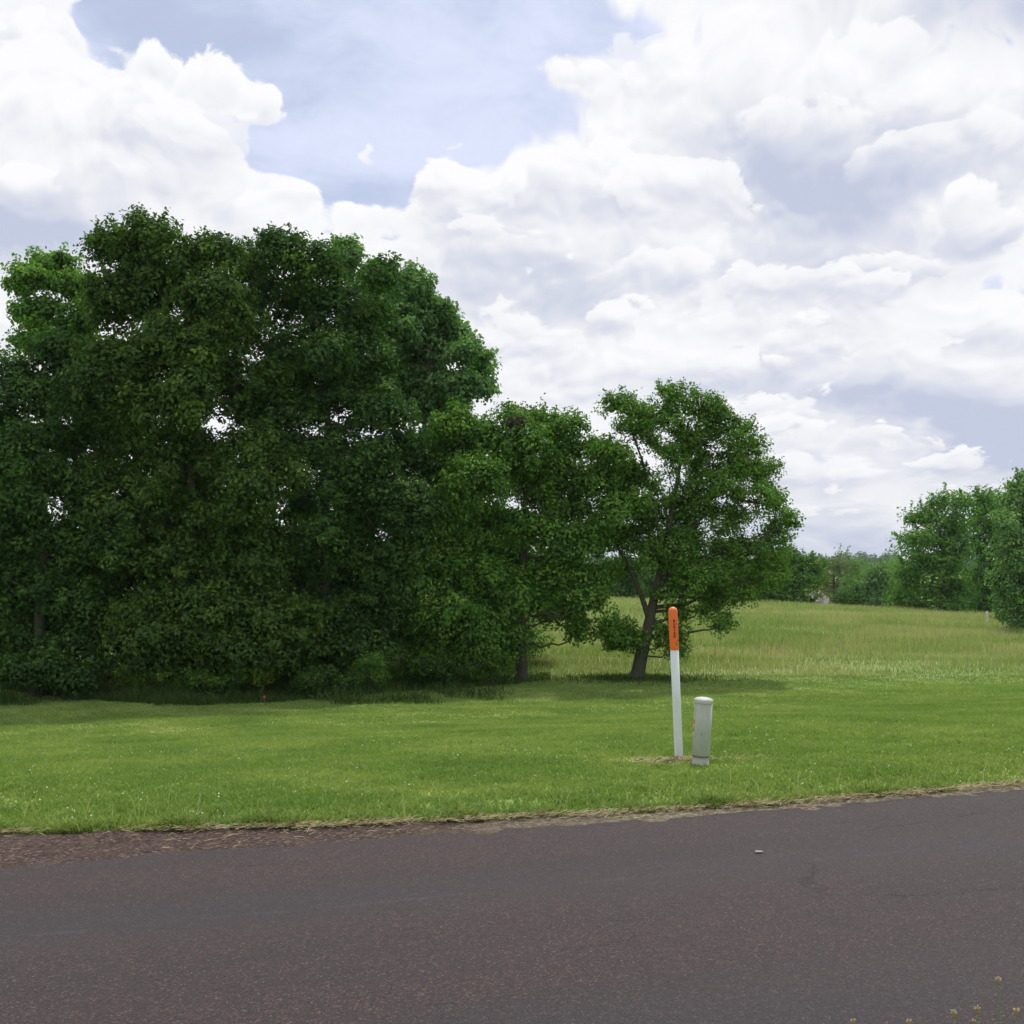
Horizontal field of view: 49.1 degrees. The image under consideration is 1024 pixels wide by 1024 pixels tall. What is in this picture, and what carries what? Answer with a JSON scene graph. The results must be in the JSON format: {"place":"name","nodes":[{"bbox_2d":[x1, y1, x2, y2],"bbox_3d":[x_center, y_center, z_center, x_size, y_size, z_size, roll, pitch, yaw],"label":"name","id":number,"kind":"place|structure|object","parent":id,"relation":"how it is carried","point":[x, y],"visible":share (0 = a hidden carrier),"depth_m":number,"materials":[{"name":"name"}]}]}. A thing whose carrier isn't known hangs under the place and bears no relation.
{"place":"outdoors","nodes":[
{"label":"outdoors","id":0,"kind":"place"},
{"bbox_2d":[0,789,1023,1023],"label":"road","id":1,"kind":"structure","parent":0,"point":[898,911],"depth_m":5.06,"materials":[{"name":"grey asphalt"}]},
{"bbox_2d":[0,559,1023,832],"bbox_3d":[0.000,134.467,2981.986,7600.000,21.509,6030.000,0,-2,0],"label":"ground","id":2,"kind":"structure","parent":0,"point":[926,675],"depth_m":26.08,"materials":[{"name":"green plant"}]},
{"bbox_2d":[0,410,72,650],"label":"broadleaf tree","id":3,"kind":"object","parent":2,"relation":"on","point":[48,510],"visible":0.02,"depth_m":34.37,"materials":[{"name":"green plant"}]},
{"bbox_2d":[0,323,141,696],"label":"broadleaf tree","id":4,"kind":"object","parent":2,"relation":"on","point":[32,466],"visible":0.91,"depth_m":27.01,"materials":[{"name":"green plant"}]},
{"bbox_2d":[0,241,159,658],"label":"broadleaf tree","id":5,"kind":"object","parent":2,"relation":"on","point":[44,272],"visible":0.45,"depth_m":30.86,"materials":[{"name":"green plant"}]},
{"bbox_2d":[69,659,136,695],"bbox_3d":[-9.765,3.992,27.033,1.464,1.022,1.384,0,-2,0],"label":"shrub","id":6,"kind":"object","parent":2,"relation":"on","point":[119,675],"visible":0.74,"depth_m":26.86,"materials":[{"name":"green plant"}]},
{"bbox_2d":[124,668,172,689],"bbox_3d":[-8.745,4.110,27.059,1.389,0.841,1.372,0,-2,0],"label":"shrub","id":7,"kind":"object","parent":2,"relation":"on","point":[139,679],"visible":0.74,"depth_m":26.84,"materials":[{"name":"green plant"}]},
{"bbox_2d":[49,202,332,689],"bbox_3d":[-8.046,-1.603,27.977,7.354,12.346,4.209,0,-2,0],"label":"broadleaf tree","id":8,"kind":"object","parent":2,"relation":"on","point":[163,620],"visible":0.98,"depth_m":27.18,"materials":[{"name":"green plant"}]},
{"bbox_2d":[133,459,288,625],"bbox_3d":[-9.951,1.255,35.900,6.628,7.152,5.288,0,-2,0],"label":"broadleaf tree","id":9,"kind":"object","parent":2,"relation":"on","point":[172,486],"depth_m":35.63,"materials":[{"name":"green plant"}]},
{"bbox_2d":[177,656,249,696],"bbox_3d":[-7.146,3.956,26.818,1.864,1.146,1.428,0,-2,0],"label":"shrub","id":10,"kind":"object","parent":2,"relation":"on","point":[215,683],"visible":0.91,"depth_m":26.52,"materials":[{"name":"green plant"}]},
{"bbox_2d":[0,679,514,705],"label":"tall weeds","id":11,"kind":"object","parent":2,"relation":"on","point":[8,699],"visible":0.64,"depth_m":26.14,"materials":[{"name":"green plant"}]},
{"bbox_2d":[248,661,276,690],"bbox_3d":[-6.036,4.008,26.970,0.752,1.055,1.292,0,-2,-6],"label":"shrub","id":12,"kind":"object","parent":2,"relation":"on","point":[258,677],"visible":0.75,"depth_m":26.72,"materials":[{"name":"green plant"}]},
{"bbox_2d":[2,658,550,705],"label":"tall grass","id":13,"kind":"structure","parent":2,"relation":"on","point":[398,681],"depth_m":27.60,"materials":[{"name":"green plant"}]},
{"bbox_2d":[288,661,364,694],"bbox_3d":[-4.474,4.051,26.964,1.928,0.912,1.325,0,-2,0],"label":"shrub","id":14,"kind":"object","parent":2,"relation":"on","point":[312,679],"visible":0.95,"depth_m":26.80,"materials":[{"name":"green plant"}]},
{"bbox_2d":[225,221,454,682],"bbox_3d":[-4.638,-1.494,29.095,6.386,12.230,4.314,0,-2,0],"label":"broadleaf tree","id":15,"kind":"object","parent":2,"relation":"on","point":[329,355],"visible":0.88,"depth_m":28.60,"materials":[{"name":"green plant"}]},
{"bbox_2d":[282,480,441,656],"bbox_3d":[-4.766,1.536,36.666,6.191,6.641,4.761,0,-2,0],"label":"broadleaf tree","id":16,"kind":"object","parent":2,"relation":"on","point":[378,537],"visible":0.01,"depth_m":35.91,"materials":[{"name":"green plant"}]},
{"bbox_2d":[349,649,392,694],"bbox_3d":[-3.328,3.906,27.099,1.011,1.201,1.301,1,-3,-30],"label":"shrub","id":17,"kind":"object","parent":2,"relation":"on","point":[375,662],"visible":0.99,"depth_m":26.99,"materials":[{"name":"green plant"}]},
{"bbox_2d":[330,233,501,671],"bbox_3d":[-2.822,-1.655,32.422,5.101,12.774,3.983,0,-2,10],"label":"broadleaf tree","id":18,"kind":"object","parent":2,"relation":"on","point":[433,336],"visible":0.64,"depth_m":32.15,"materials":[{"name":"green plant"}]},
{"bbox_2d":[407,652,490,685],"bbox_3d":[-1.648,4.115,28.977,2.271,1.009,1.356,0,-2,8],"label":"shrub","id":19,"kind":"object","parent":2,"relation":"on","point":[445,668],"visible":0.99,"depth_m":28.76,"materials":[{"name":"green plant"}]},
{"bbox_2d":[376,392,523,681],"bbox_3d":[-1.773,0.740,30.042,4.188,7.884,3.856,0,-2,0],"label":"broadleaf tree","id":20,"kind":"object","parent":2,"relation":"on","point":[471,529],"visible":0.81,"depth_m":29.43,"materials":[{"name":"green plant"}]},
{"bbox_2d":[465,649,516,685],"bbox_3d":[-0.556,4.111,29.419,1.383,1.044,1.187,0,-2,0],"label":"shrub","id":21,"kind":"object","parent":2,"relation":"on","point":[495,666],"visible":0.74,"depth_m":29.23,"materials":[{"name":"green plant"}]},
{"bbox_2d":[434,493,567,659],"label":"broadleaf tree","id":22,"kind":"object","parent":2,"relation":"on","point":[513,557],"visible":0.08,"depth_m":35.55,"materials":[{"name":"green plant"}]},
{"bbox_2d":[0,780,1023,868],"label":"gravel shoulder","id":23,"kind":"object","parent":2,"relation":"on","point":[47,849],"visible":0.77,"depth_m":6.86},
{"bbox_2d":[0,776,1023,833],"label":"verge grass","id":24,"kind":"structure","parent":23,"relation":"on","point":[273,816],"depth_m":7.22,"materials":[{"name":"green plant"}]},
{"bbox_2d":[0,778,1023,849],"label":"straw clippings","id":25,"kind":"object","parent":23,"relation":"on","point":[518,814],"visible":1,"depth_m":7.27,"materials":[{"name":"beige plant"}]},
{"bbox_2d":[30,712,1009,815],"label":"clover flowers","id":26,"kind":"object","parent":2,"relation":"on","point":[441,787],"visible":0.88,"depth_m":9.78,"materials":[{"name":"white plant"}]},
{"bbox_2d":[22,756,1023,825],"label":"verge stems","id":27,"kind":"object","parent":2,"relation":"on","point":[33,811],"visible":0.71,"depth_m":7.49,"materials":[{"name":"green plant"}]},
{"bbox_2d":[476,393,658,679],"bbox_3d":[1.396,0.665,30.880,5.202,7.982,3.439,0,-2,0],"label":"broadleaf tree","id":28,"kind":"object","parent":2,"relation":"on","point":[546,474],"visible":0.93,"depth_m":30.42,"materials":[{"name":"green plant"}]},
{"bbox_2d":[500,410,532,435],"bbox_3d":[0.190,-2.384,30.176,0.910,0.746,0.780,-2,-3,38],"label":"bird nest","id":29,"kind":"object","parent":28,"relation":"on","point":[511,420],"visible":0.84,"depth_m":30.09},
{"bbox_2d":[603,552,654,599],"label":"broadleaf tree","id":30,"kind":"object","parent":2,"relation":"on","point":[625,589],"visible":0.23,"depth_m":95.20,"materials":[{"name":"green plant"}]},
{"bbox_2d":[318,549,994,573],"bbox_3d":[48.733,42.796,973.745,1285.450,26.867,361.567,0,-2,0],"label":"ridge wood","id":31,"kind":"object","parent":2,"relation":"on","point":[872,559],"visible":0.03,"depth_m":921.52,"materials":[{"name":"green plant"}]},
{"bbox_2d":[637,560,698,597],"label":"broadleaf tree","id":32,"kind":"object","parent":2,"relation":"on","point":[650,582],"visible":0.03,"depth_m":98.43,"materials":[{"name":"green plant"}]},
{"bbox_2d":[668,607,682,756],"bbox_3d":[1.503,1.695,10.238,0.084,1.653,0.085,-2,-2,0],"label":"marker post","id":33,"kind":"object","parent":2,"relation":"on","point":[675,670],"visible":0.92,"depth_m":10.21,"materials":[{"name":"white plastic"}]},
{"bbox_2d":[337,594,1023,678],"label":"meadow grass","id":34,"kind":"structure","parent":2,"relation":"on","point":[977,642],"depth_m":40.81,"materials":[{"name":"green plant"}]},
{"bbox_2d":[593,754,788,764],"bbox_3d":[1.755,2.238,10.063,2.500,0.119,0.928,0,-2,0],"label":"trimmed straw","id":35,"kind":"object","parent":2,"relation":"on","point":[663,760],"visible":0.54,"depth_m":10.11,"materials":[{"name":"beige plant"}]},
{"bbox_2d":[590,377,806,677],"bbox_3d":[5.127,0.527,30.900,6.003,8.316,3.246,0,-2,0],"label":"broadleaf tree","id":36,"kind":"object","parent":2,"relation":"on","point":[705,579],"visible":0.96,"depth_m":30.65,"materials":[{"name":"green plant"}]},
{"bbox_2d":[692,697,712,765],"bbox_3d":[1.659,2.019,9.804,0.166,0.797,0.166,3,-2,0],"label":"pedestal","id":37,"kind":"object","parent":2,"relation":"on","point":[702,725],"visible":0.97,"depth_m":9.74,"materials":[{"name":"grey plastic"}]},
{"bbox_2d":[661,755,751,763],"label":"base grass","id":38,"kind":"structure","parent":2,"relation":"on","point":[727,759],"depth_m":9.95,"materials":[{"name":"green plant"}]},
{"bbox_2d":[424,545,1023,612],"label":"valley wood","id":39,"kind":"object","parent":2,"relation":"on","point":[975,564],"depth_m":232.18,"materials":[{"name":"green plant"}]},
{"bbox_2d":[734,557,791,601],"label":"broadleaf tree","id":40,"kind":"object","parent":2,"relation":"on","point":[746,566],"visible":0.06,"depth_m":103.02,"materials":[{"name":"green plant"}]},
{"bbox_2d":[753,542,836,603],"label":"broadleaf tree","id":41,"kind":"object","parent":2,"relation":"on","point":[808,571],"visible":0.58,"depth_m":96.37,"materials":[{"name":"green plant"}]},
{"bbox_2d":[821,597,830,605],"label":"house","id":42,"kind":"structure","parent":2,"relation":"on","point":[825,600],"depth_m":110.43,"materials":[{"name":"white"}]},
{"bbox_2d":[808,543,865,603],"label":"broadleaf tree","id":43,"kind":"object","parent":2,"relation":"on","point":[838,570],"visible":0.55,"depth_m":111.72,"materials":[{"name":"green plant"}]},
{"bbox_2d":[831,579,869,606],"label":"broadleaf tree","id":44,"kind":"object","parent":2,"relation":"on","point":[854,596],"visible":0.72,"depth_m":99.31,"materials":[{"name":"green plant"}]},
{"bbox_2d":[838,556,868,594],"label":"broadleaf tree","id":45,"kind":"object","parent":2,"relation":"on","point":[856,573],"visible":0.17,"depth_m":148.57,"materials":[{"name":"green plant"}]},
{"bbox_2d":[849,555,900,608],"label":"broadleaf tree","id":46,"kind":"object","parent":2,"relation":"on","point":[873,577],"visible":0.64,"depth_m":116.86,"materials":[{"name":"green plant"}]},
{"bbox_2d":[882,554,908,600],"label":"broadleaf tree","id":47,"kind":"object","parent":2,"relation":"on","point":[892,559],"visible":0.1,"depth_m":159.35,"materials":[{"name":"green plant"}]},
{"bbox_2d":[880,482,988,611],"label":"broadleaf tree","id":48,"kind":"object","parent":2,"relation":"on","point":[952,594],"visible":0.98,"depth_m":83.07,"materials":[{"name":"green plant"}]},
{"bbox_2d":[950,1009,956,1023],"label":"weed","id":49,"kind":"object","parent":2,"relation":"on","point":[953,1012],"visible":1,"depth_m":2.75,"materials":[{"name":"yellow plant"}]},
{"bbox_2d":[972,1005,980,1023],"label":"weed","id":50,"kind":"object","parent":2,"relation":"on","point":[977,1008],"visible":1,"depth_m":2.80,"materials":[{"name":"yellow plant"}]},
{"bbox_2d":[958,484,1023,613],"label":"broadleaf tree","id":51,"kind":"object","parent":2,"relation":"on","point":[983,499],"visible":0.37,"depth_m":87.36,"materials":[{"name":"green plant"}]},
{"bbox_2d":[995,976,1001,1023],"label":"weed","id":52,"kind":"object","parent":2,"relation":"on","point":[998,979],"visible":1,"depth_m":2.90,"materials":[{"name":"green plant"}]},
{"bbox_2d":[981,467,1023,631],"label":"broadleaf tree","id":53,"kind":"object","parent":2,"relation":"on","point":[1008,586],"visible":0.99,"depth_m":51.27,"materials":[{"name":"green plant"}]},
{"bbox_2d":[1012,1007,1019,1023],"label":"weed","id":54,"kind":"object","parent":2,"relation":"on","point":[1016,1010],"visible":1,"depth_m":2.80,"materials":[{"name":"yellow plant"}]},
{"bbox_2d":[0,0,1023,558],"label":"sky","id":55,"kind":"structure","parent":0,"point":[809,214],"materials":[{"name":"white"}]},
{"bbox_2d":[505,669,762,686],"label":"tree shadow","id":56,"kind":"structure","parent":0,"point":[651,677],"depth_m":30.56},
{"bbox_2d":[717,556,750,596],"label":"broadleaf tree","id":57,"kind":"object","parent":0,"point":[728,563],"visible":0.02,"depth_m":106.65,"materials":[{"name":"green plant"}]},
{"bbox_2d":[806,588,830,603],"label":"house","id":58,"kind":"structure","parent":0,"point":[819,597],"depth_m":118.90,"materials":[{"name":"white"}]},
{"bbox_2d":[812,573,832,602],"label":"broadleaf tree","id":59,"kind":"object","parent":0,"point":[823,591],"visible":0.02,"depth_m":124.29,"materials":[{"name":"plant"}]}
]}

